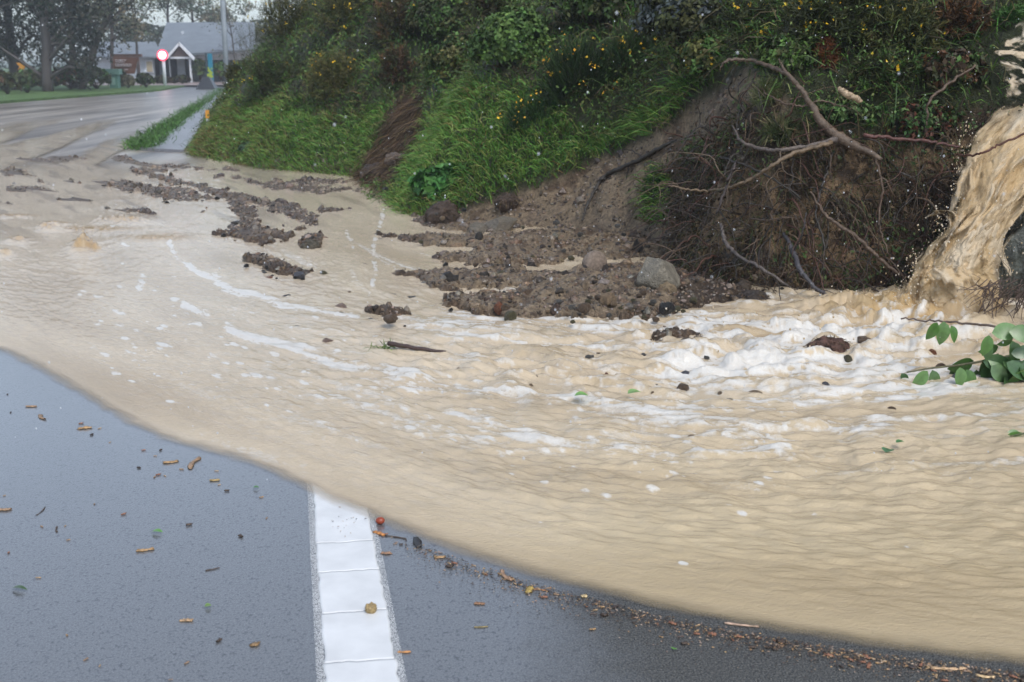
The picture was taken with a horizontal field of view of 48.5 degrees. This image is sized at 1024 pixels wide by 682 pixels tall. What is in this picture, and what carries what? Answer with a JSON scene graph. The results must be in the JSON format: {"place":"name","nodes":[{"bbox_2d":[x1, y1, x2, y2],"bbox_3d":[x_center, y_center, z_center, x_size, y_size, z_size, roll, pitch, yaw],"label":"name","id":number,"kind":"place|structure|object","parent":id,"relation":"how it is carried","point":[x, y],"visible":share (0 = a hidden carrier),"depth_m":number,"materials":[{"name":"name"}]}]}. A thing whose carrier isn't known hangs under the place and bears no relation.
{"place":"outdoors","nodes":[
{"label":"outdoors","id":0,"kind":"place"},
{"bbox_2d":[0,69,197,103],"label":"verge","id":1,"kind":"structure","parent":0,"point":[35,93],"depth_m":47.62,"materials":[{"name":"green plant"}]},
{"bbox_2d":[0,70,21,93],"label":"shrub","id":2,"kind":"object","parent":1,"relation":"on","point":[8,80],"visible":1,"depth_m":44.61,"materials":[{"name":"green plant"}]},
{"bbox_2d":[0,0,39,60],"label":"evergreen tree","id":3,"kind":"object","parent":1,"relation":"on","point":[9,21],"visible":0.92,"depth_m":49.32,"materials":[{"name":"green plant"}]},
{"bbox_2d":[14,68,39,92],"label":"shrub","id":4,"kind":"object","parent":1,"relation":"on","point":[28,78],"visible":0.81,"depth_m":46.51,"materials":[{"name":"green plant"}]},
{"bbox_2d":[0,1,77,89],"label":"evergreen tree","id":5,"kind":"object","parent":1,"relation":"on","point":[13,65],"visible":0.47,"depth_m":51.36,"materials":[{"name":"green plant"}]},
{"bbox_2d":[0,0,129,91],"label":"evergreen tree","id":6,"kind":"object","parent":1,"relation":"on","point":[49,50],"visible":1,"depth_m":48.31,"materials":[{"name":"green plant"}]},
{"bbox_2d":[12,0,121,87],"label":"evergreen tree","id":7,"kind":"object","parent":1,"relation":"on","point":[72,63],"visible":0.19,"depth_m":53.78,"materials":[{"name":"green plant"}]},
{"bbox_2d":[52,65,83,88],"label":"shrub","id":8,"kind":"object","parent":1,"relation":"on","point":[64,76],"visible":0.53,"depth_m":52.23,"materials":[{"name":"green plant"}]},
{"bbox_2d":[88,66,111,88],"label":"shrub","id":9,"kind":"object","parent":1,"relation":"on","point":[106,79],"visible":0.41,"depth_m":53.30,"materials":[{"name":"green plant"}]},
{"bbox_2d":[67,0,160,88],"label":"leaning tree","id":10,"kind":"object","parent":1,"relation":"on","point":[94,50],"visible":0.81,"depth_m":52.40,"materials":[{"name":"green plant"}]},
{"bbox_2d":[106,69,121,87],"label":"green cabinet","id":11,"kind":"object","parent":1,"relation":"on","point":[115,77],"visible":0.69,"depth_m":54.57,"materials":[{"name":"paint"}]},
{"bbox_2d":[76,0,162,68],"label":"pale tree","id":12,"kind":"object","parent":1,"relation":"on","point":[114,37],"visible":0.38,"depth_m":63.60,"materials":[{"name":"green plant"}]},
{"bbox_2d":[110,54,142,85],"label":"park sign","id":13,"kind":"object","parent":1,"relation":"on","point":[127,63],"visible":0.79,"depth_m":58.27,"materials":[{"name":"brown wood"}]},
{"bbox_2d":[101,0,165,73],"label":"pale tree","id":14,"kind":"object","parent":1,"relation":"on","point":[136,43],"visible":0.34,"depth_m":65.48,"materials":[{"name":"green plant"}]},
{"bbox_2d":[0,0,287,69],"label":"wood","id":15,"kind":"object","parent":1,"relation":"on","point":[157,35],"visible":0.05,"depth_m":99.17,"materials":[{"name":"green plant"}]},
{"bbox_2d":[135,72,155,86],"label":"shrub","id":16,"kind":"object","parent":1,"relation":"on","point":[142,78],"visible":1,"depth_m":56.30,"materials":[{"name":"green plant"}]},
{"bbox_2d":[157,49,167,85],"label":"round sign","id":17,"kind":"object","parent":1,"relation":"on","point":[162,55],"visible":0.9,"depth_m":60.06,"materials":[{"name":"white metal"}]},
{"bbox_2d":[138,0,213,21],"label":"gum tree","id":18,"kind":"object","parent":1,"relation":"on","point":[166,5],"visible":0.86,"depth_m":88.39,"materials":[{"name":"green plant"}]},
{"bbox_2d":[160,0,231,21],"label":"gum tree","id":19,"kind":"object","parent":1,"relation":"on","point":[191,11],"visible":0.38,"depth_m":91.52,"materials":[{"name":"green plant"}]},
{"bbox_2d":[191,0,263,28],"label":"gum tree","id":20,"kind":"object","parent":1,"relation":"on","point":[205,17],"visible":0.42,"depth_m":86.32,"materials":[{"name":"green plant"}]},
{"bbox_2d":[61,82,224,84],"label":"forecourt","id":21,"kind":"structure","parent":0,"point":[196,83],"depth_m":65.62,"materials":[{"name":"grey concrete"}]},
{"bbox_2d":[88,22,254,81],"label":"park building","id":22,"kind":"structure","parent":21,"relation":"on","point":[189,45],"depth_m":71.23,"materials":[{"name":"grey"}]},
{"bbox_2d":[192,58,205,80],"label":"shrub","id":23,"kind":"object","parent":21,"relation":"on","point":[199,66],"visible":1,"depth_m":67.80,"materials":[{"name":"green plant"}]},
{"bbox_2d":[199,0,252,61],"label":"bare tree","id":24,"kind":"object","parent":21,"relation":"on","point":[230,25],"visible":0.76,"depth_m":67.60,"materials":[{"name":"brown plant"}]},
{"bbox_2d":[0,0,301,62],"label":"sky","id":25,"kind":"structure","parent":0,"point":[186,19],"materials":[{"name":"white"}]},
{"bbox_2d":[140,87,224,152],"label":"footpath","id":26,"kind":"structure","parent":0,"point":[184,132],"depth_m":20.25,"materials":[{"name":"concrete"}]},
{"bbox_2d":[118,87,222,150],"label":"path grass","id":27,"kind":"structure","parent":26,"relation":"on","point":[149,137],"depth_m":22.14,"materials":[{"name":"green plant"}]},
{"bbox_2d":[220,0,228,82],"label":"utility pole","id":28,"kind":"object","parent":26,"relation":"on","point":[224,33],"visible":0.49,"depth_m":54.98,"materials":[{"name":"grey metal"}]},
{"bbox_2d":[196,77,216,88],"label":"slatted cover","id":29,"kind":"object","parent":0,"point":[207,83],"visible":0.82,"depth_m":55.71,"materials":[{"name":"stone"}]},
{"bbox_2d":[0,63,757,340],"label":"gravel","id":30,"kind":"structure","parent":0,"point":[465,224],"depth_m":8.79,"materials":[{"name":"brown soil"}]},
{"bbox_2d":[1,0,1018,478],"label":"rain","id":31,"kind":"object","parent":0,"point":[551,278],"visible":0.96,"depth_m":2.67,"materials":[{"name":"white liquid"}]},
{"bbox_2d":[0,121,1023,658],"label":"water","id":32,"kind":"structure","parent":0,"point":[914,537],"depth_m":4.53,"materials":[{"name":"beige liquid"}]},
{"bbox_2d":[365,338,445,351],"bbox_3d":[-0.531,0.090,5.342,0.422,0.181,0.182,8,16,28],"label":"floating stick","id":33,"kind":"object","parent":32,"relation":"on","point":[390,343],"visible":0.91,"depth_m":5.35,"materials":[{"name":"brown wood"}]},
{"bbox_2d":[493,192,520,214],"bbox_3d":[-0.041,-1.140,9.602,0.264,0.237,0.241,-9,17,-33],"label":"earth clod","id":34,"kind":"object","parent":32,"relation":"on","point":[506,201],"visible":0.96,"depth_m":9.54,"materials":[{"name":"soil"}]},
{"bbox_2d":[73,110,1023,352],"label":"spray","id":35,"kind":"object","parent":32,"relation":"on","point":[910,256],"visible":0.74,"depth_m":6.23,"materials":[{"name":"beige liquid"}]},
{"bbox_2d":[636,256,680,289],"bbox_3d":[0.847,-0.357,6.605,0.241,0.263,0.228,5,15,18],"label":"boulder","id":36,"kind":"object","parent":32,"relation":"on","point":[655,273],"visible":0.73,"depth_m":6.53,"materials":[{"name":"stone"}]},
{"bbox_2d":[803,335,851,352],"bbox_3d":[1.503,0.063,5.411,0.268,0.188,0.242,0,14,0],"label":"earth clod","id":37,"kind":"object","parent":32,"relation":"in","point":[842,346],"visible":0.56,"depth_m":5.36,"materials":[{"name":"soil"}]},
{"bbox_2d":[901,317,995,327],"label":"thin branch","id":38,"kind":"object","parent":32,"relation":"on","point":[977,324],"visible":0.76,"depth_m":5.43,"materials":[{"name":"brown plant"}]},
{"bbox_2d":[900,322,1023,384],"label":"leafy branch","id":39,"kind":"object","parent":32,"relation":"on","point":[998,367],"visible":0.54,"depth_m":4.84,"materials":[{"name":"green plant"}]},
{"bbox_2d":[0,85,1023,681],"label":"road","id":40,"kind":"structure","parent":0,"point":[108,599],"depth_m":2.99,"materials":[{"name":"grey asphalt"}]},
{"bbox_2d":[307,484,405,681],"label":"road marking","id":41,"kind":"object","parent":40,"relation":"on","point":[355,637],"visible":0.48,"depth_m":2.94,"materials":[{"name":"white paint"}]},
{"bbox_2d":[582,250,606,270],"bbox_3d":[0.531,-0.487,7.361,0.166,0.200,0.144,12,5,-16],"label":"boulder","id":42,"kind":"object","parent":40,"relation":"on","point":[595,260],"visible":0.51,"depth_m":7.30,"materials":[{"name":"stone"}]},
{"bbox_2d":[405,539,1023,681],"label":"grit","id":43,"kind":"object","parent":40,"relation":"on","point":[847,651],"visible":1,"depth_m":2.72,"materials":[{"name":"brown gravel"}]},
{"bbox_2d":[953,253,1023,323],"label":"twiggy brush","id":44,"kind":"object","parent":40,"relation":"on","point":[1017,291],"visible":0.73,"depth_m":6.10,"materials":[{"name":"brown plant"}]},
{"bbox_2d":[998,206,1023,297],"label":"wet rock","id":45,"kind":"object","parent":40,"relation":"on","point":[1015,236],"visible":0.24,"depth_m":6.45,"materials":[{"name":"stone"}]},
{"bbox_2d":[0,0,1023,340],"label":"hillside","id":46,"kind":"structure","parent":0,"point":[660,138],"depth_m":7.61,"materials":[{"name":"green plant"}]},
{"bbox_2d":[221,59,247,92],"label":"gorse bush","id":47,"kind":"object","parent":46,"relation":"on","point":[231,72],"visible":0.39,"depth_m":19.02,"materials":[{"name":"green plant"}]},
{"bbox_2d":[221,10,267,64],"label":"gorse bush","id":48,"kind":"object","parent":46,"relation":"on","point":[251,41],"visible":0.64,"depth_m":57.60,"materials":[{"name":"green plant"}]},
{"bbox_2d":[235,49,307,99],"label":"gorse bush","id":49,"kind":"object","parent":46,"relation":"on","point":[278,72],"visible":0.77,"depth_m":16.07,"materials":[{"name":"green plant"}]},
{"bbox_2d":[247,0,320,47],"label":"gorse bush","id":50,"kind":"object","parent":46,"relation":"on","point":[286,5],"visible":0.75,"depth_m":17.47,"materials":[{"name":"green plant"}]},
{"bbox_2d":[302,45,362,106],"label":"gorse bush","id":51,"kind":"object","parent":46,"relation":"on","point":[329,70],"visible":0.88,"depth_m":14.43,"materials":[{"name":"green plant"}]},
{"bbox_2d":[297,0,372,42],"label":"gorse bush","id":52,"kind":"object","parent":46,"relation":"on","point":[347,6],"visible":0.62,"depth_m":15.84,"materials":[{"name":"green plant"}]},
{"bbox_2d":[353,162,383,183],"bbox_3d":[-1.502,-1.803,12.618,0.477,0.377,0.438,8,16,30],"label":"earth clod","id":53,"kind":"object","parent":46,"relation":"on","point":[367,168],"visible":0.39,"depth_m":12.49,"materials":[{"name":"soil"}]},
{"bbox_2d":[342,83,426,196],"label":"hanging roots","id":54,"kind":"object","parent":46,"relation":"hanging from","point":[406,113],"visible":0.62,"depth_m":12.91,"materials":[{"name":"brown plant"}]},
{"bbox_2d":[363,0,416,47],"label":"scrub bush","id":55,"kind":"object","parent":46,"relation":"on","point":[394,12],"visible":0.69,"depth_m":14.76,"materials":[{"name":"green plant"}]},
{"bbox_2d":[378,40,415,88],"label":"scrub bush","id":56,"kind":"object","parent":46,"relation":"on","point":[401,58],"visible":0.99,"depth_m":14.12,"materials":[{"name":"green plant"}]},
{"bbox_2d":[402,0,472,38],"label":"scrub bush","id":57,"kind":"object","parent":46,"relation":"on","point":[431,10],"visible":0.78,"depth_m":14.24,"materials":[{"name":"green plant"}]},
{"bbox_2d":[407,163,468,200],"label":"weed","id":58,"kind":"object","parent":46,"relation":"on","point":[430,181],"visible":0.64,"depth_m":10.02,"materials":[{"name":"green plant"}]},
{"bbox_2d":[421,200,462,223],"bbox_3d":[-0.581,-1.016,9.565,0.372,0.346,0.340,0,14,0],"label":"earth clod","id":59,"kind":"object","parent":46,"relation":"on","point":[447,210],"visible":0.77,"depth_m":9.47,"materials":[{"name":"soil"}]},
{"bbox_2d":[419,31,477,80],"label":"scrub bush","id":60,"kind":"object","parent":46,"relation":"on","point":[436,56],"visible":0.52,"depth_m":12.56,"materials":[{"name":"green plant"}]},
{"bbox_2d":[463,0,513,24],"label":"scrub bush","id":61,"kind":"object","parent":46,"relation":"on","point":[479,4],"visible":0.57,"depth_m":12.88,"materials":[{"name":"green plant"}]},
{"bbox_2d":[484,216,516,231],"bbox_3d":[-0.092,-0.911,9.188,0.293,0.183,0.236,-18,12,-7],"label":"boulder","id":62,"kind":"object","parent":46,"relation":"on","point":[502,223],"visible":0.64,"depth_m":9.10,"materials":[{"name":"stone"}]},
{"bbox_2d":[463,5,556,68],"bbox_3d":[-0.006,-2.732,10.523,0.889,0.729,0.618,0,14,0],"label":"scrub bush","id":63,"kind":"object","parent":46,"relation":"on","point":[497,32],"visible":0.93,"depth_m":10.34,"materials":[{"name":"green plant"}]},
{"bbox_2d":[497,90,563,140],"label":"broom bush","id":64,"kind":"object","parent":46,"relation":"on","point":[517,117],"visible":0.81,"depth_m":9.82,"materials":[{"name":"green plant"}]},
{"bbox_2d":[125,68,961,318],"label":"soil lumps","id":65,"kind":"object","parent":46,"relation":"on","point":[665,286],"visible":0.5,"depth_m":7.03,"materials":[{"name":"brown soil"}]},
{"bbox_2d":[530,27,629,108],"bbox_3d":[0.601,-2.267,9.759,0.829,0.840,0.823,-12,18,-40],"label":"broom bush","id":66,"kind":"object","parent":46,"relation":"on","point":[560,74],"visible":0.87,"depth_m":9.71,"materials":[{"name":"green plant"}]},
{"bbox_2d":[547,0,637,27],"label":"scrub bush","id":67,"kind":"object","parent":46,"relation":"on","point":[597,8],"visible":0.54,"depth_m":10.13,"materials":[{"name":"green plant"}]},
{"bbox_2d":[179,0,1023,215],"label":"ground cover","id":68,"kind":"object","parent":46,"relation":"on","point":[219,100],"visible":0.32,"depth_m":10.19,"materials":[{"name":"green plant"}]},
{"bbox_2d":[837,86,862,102],"bbox_3d":[2.026,-1.473,6.814,0.160,0.100,0.046,0,14,0],"label":"broken stick","id":69,"kind":"object","parent":68,"relation":"on","point":[846,94],"visible":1,"depth_m":6.80,"materials":[{"name":"beige wood"}]},
{"bbox_2d":[925,64,975,124],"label":"thin branch","id":70,"kind":"object","parent":68,"relation":"on","point":[943,88],"visible":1,"depth_m":6.75,"materials":[{"name":"brown plant"}]},
{"bbox_2d":[182,0,1023,225],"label":"grass","id":71,"kind":"structure","parent":46,"relation":"on","point":[450,122],"depth_m":10.38,"materials":[{"name":"green plant"}]},
{"bbox_2d":[598,292,616,306],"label":"stone","id":72,"kind":"object","parent":46,"relation":"on","point":[607,298],"visible":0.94,"depth_m":6.13,"materials":[{"name":"beige stone"}]},
{"bbox_2d":[597,14,661,78],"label":"broom bush","id":73,"kind":"object","parent":46,"relation":"on","point":[620,47],"visible":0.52,"depth_m":9.67,"materials":[{"name":"green plant"}]},
{"bbox_2d":[581,139,677,221],"bbox_3d":[0.953,-1.250,8.840,0.826,0.678,0.276,9,17,33],"label":"fallen branch","id":74,"kind":"object","parent":46,"relation":"on","point":[632,162],"visible":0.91,"depth_m":8.91,"materials":[{"name":"brown wood"}]},
{"bbox_2d":[640,160,667,202],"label":"soft fern","id":75,"kind":"object","parent":46,"relation":"on","point":[650,177],"visible":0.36,"depth_m":8.49,"materials":[{"name":"green plant"}]},
{"bbox_2d":[629,0,731,49],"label":"scrub bush","id":76,"kind":"object","parent":46,"relation":"on","point":[666,16],"visible":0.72,"depth_m":8.53,"materials":[{"name":"green plant"}]},
{"bbox_2d":[670,35,727,78],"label":"scrub bush","id":77,"kind":"object","parent":46,"relation":"on","point":[690,48],"visible":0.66,"depth_m":8.33,"materials":[{"name":"green plant"}]},
{"bbox_2d":[735,289,770,299],"bbox_3d":[1.374,-0.215,6.526,0.264,0.181,0.238,0,14,0],"label":"earth clod","id":78,"kind":"object","parent":46,"relation":"on","point":[756,294],"visible":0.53,"depth_m":6.49,"materials":[{"name":"soil"}]},
{"bbox_2d":[720,0,792,53],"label":"gorse bush","id":79,"kind":"object","parent":46,"relation":"on","point":[737,19],"visible":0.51,"depth_m":7.62,"materials":[{"name":"green plant"}]},
{"bbox_2d":[744,68,786,112],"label":"grass tuft","id":80,"kind":"object","parent":46,"relation":"on","point":[775,91],"visible":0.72,"depth_m":7.12,"materials":[{"name":"green plant"}]},
{"bbox_2d":[753,105,813,160],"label":"grass tuft","id":81,"kind":"object","parent":46,"relation":"on","point":[768,128],"visible":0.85,"depth_m":6.95,"materials":[{"name":"green plant"}]},
{"bbox_2d":[753,32,815,71],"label":"scrub bush","id":82,"kind":"object","parent":46,"relation":"on","point":[777,47],"visible":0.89,"depth_m":7.08,"materials":[{"name":"green plant"}]},
{"bbox_2d":[611,68,1000,300],"bbox_3d":[1.527,-0.743,7.177,1.725,1.910,2.942,-13,19,-43],"label":"root tangle","id":83,"kind":"object","parent":46,"relation":"on","point":[711,255],"visible":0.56,"depth_m":6.91,"materials":[{"name":"brown plant"}]},
{"bbox_2d":[688,154,800,198],"bbox_3d":[1.431,-1.031,7.093,0.131,0.216,0.896,-9,16,-31],"label":"thin branch","id":84,"kind":"object","parent":83,"relation":"on","point":[756,170],"visible":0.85,"depth_m":6.93,"materials":[{"name":"brown plant"}]},
{"bbox_2d":[668,139,832,192],"bbox_3d":[1.425,-1.060,6.973,0.993,0.365,0.292,8,16,31],"label":"fallen branch","id":85,"kind":"object","parent":83,"relation":"on","point":[798,151],"visible":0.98,"depth_m":6.78,"materials":[{"name":"brown wood"}]},
{"bbox_2d":[719,223,790,287],"bbox_3d":[1.423,-0.514,6.843,0.129,0.332,0.554,-11,18,-39],"label":"fallen branch","id":86,"kind":"object","parent":83,"relation":"on","point":[735,253],"visible":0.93,"depth_m":6.83,"materials":[{"name":"wood"}]},
{"bbox_2d":[732,125,837,152],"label":"fallen branch","id":87,"kind":"object","parent":83,"relation":"on","point":[791,148],"visible":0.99,"depth_m":6.81,"materials":[{"name":"brown wood"}]},
{"bbox_2d":[720,57,882,160],"bbox_3d":[1.743,-1.426,6.965,1.050,0.605,0.190,10,17,36],"label":"fallen branch","id":88,"kind":"object","parent":83,"relation":"on","point":[844,139],"visible":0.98,"depth_m":6.84,"materials":[{"name":"wood"}]},
{"bbox_2d":[782,212,826,294],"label":"fallen branch","id":89,"kind":"object","parent":83,"relation":"on","point":[795,257],"visible":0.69,"depth_m":6.60,"materials":[{"name":"wood"}]},
{"bbox_2d":[814,153,833,274],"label":"thin branch","id":90,"kind":"object","parent":83,"relation":"hanging from","point":[816,206],"visible":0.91,"depth_m":6.79,"materials":[{"name":"brown plant"}]},
{"bbox_2d":[811,97,889,126],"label":"creeper","id":91,"kind":"object","parent":83,"relation":"on","point":[842,115],"visible":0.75,"depth_m":6.98,"materials":[{"name":"green plant"}]},
{"bbox_2d":[810,191,902,276],"bbox_3d":[2.027,-0.629,6.716,0.566,0.486,0.060,5,15,21],"label":"fallen branch","id":92,"kind":"object","parent":83,"relation":"on","point":[865,246],"visible":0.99,"depth_m":6.70,"materials":[{"name":"brown wood"}]},
{"bbox_2d":[874,158,890,256],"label":"thin branch","id":93,"kind":"object","parent":83,"relation":"hanging from","point":[882,186],"visible":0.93,"depth_m":6.83,"materials":[{"name":"brown plant"}]},
{"bbox_2d":[863,133,959,147],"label":"fallen branch","id":94,"kind":"object","parent":83,"relation":"on","point":[871,136],"visible":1,"depth_m":6.83,"materials":[{"name":"brown wood"}]},
{"bbox_2d":[812,33,842,68],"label":"dead fern","id":95,"kind":"object","parent":46,"relation":"on","point":[829,49],"visible":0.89,"depth_m":7.07,"materials":[{"name":"brown plant"}]},
{"bbox_2d":[654,97,1023,291],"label":"leaf litter","id":96,"kind":"object","parent":46,"relation":"on","point":[790,203],"visible":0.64,"depth_m":6.92,"materials":[{"name":"brown plant"}]},
{"bbox_2d":[774,0,908,54],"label":"gorse bush","id":97,"kind":"object","parent":46,"relation":"on","point":[803,12],"visible":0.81,"depth_m":7.03,"materials":[{"name":"green plant"}]},
{"bbox_2d":[844,44,923,95],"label":"gorse bush","id":98,"kind":"object","parent":46,"relation":"on","point":[877,75],"visible":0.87,"depth_m":6.94,"materials":[{"name":"green plant"}]},
{"bbox_2d":[864,0,951,50],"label":"gorse bush","id":99,"kind":"object","parent":46,"relation":"on","point":[923,17],"visible":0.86,"depth_m":7.01,"materials":[{"name":"green plant"}]},
{"bbox_2d":[880,91,963,143],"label":"creeper","id":100,"kind":"object","parent":46,"relation":"on","point":[907,120],"visible":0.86,"depth_m":6.87,"materials":[{"name":"green plant"}]},
{"bbox_2d":[917,46,991,88],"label":"scrub bush","id":101,"kind":"object","parent":46,"relation":"on","point":[939,64],"visible":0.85,"depth_m":6.85,"materials":[{"name":"green plant"}]},
{"bbox_2d":[926,0,998,39],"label":"dead fern","id":102,"kind":"object","parent":46,"relation":"on","point":[957,13],"visible":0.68,"depth_m":7.04,"materials":[{"name":"brown plant"}]},
{"bbox_2d":[992,1,1023,27],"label":"scrub bush","id":103,"kind":"object","parent":46,"relation":"on","point":[1018,11],"visible":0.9,"depth_m":7.02,"materials":[{"name":"green plant"}]},
{"bbox_2d":[995,32,1023,94],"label":"rapid","id":104,"kind":"structure","parent":46,"relation":"on","point":[1012,80],"depth_m":6.75,"materials":[{"name":"liquid"}]},
{"bbox_2d":[927,210,963,283],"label":"waterfall","id":105,"kind":"structure","parent":0,"point":[952,214],"depth_m":6.36,"materials":[{"name":"liquid"}]},
{"bbox_2d":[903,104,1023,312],"bbox_3d":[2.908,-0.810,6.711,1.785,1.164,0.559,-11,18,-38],"label":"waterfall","id":106,"kind":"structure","parent":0,"point":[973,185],"depth_m":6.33,"materials":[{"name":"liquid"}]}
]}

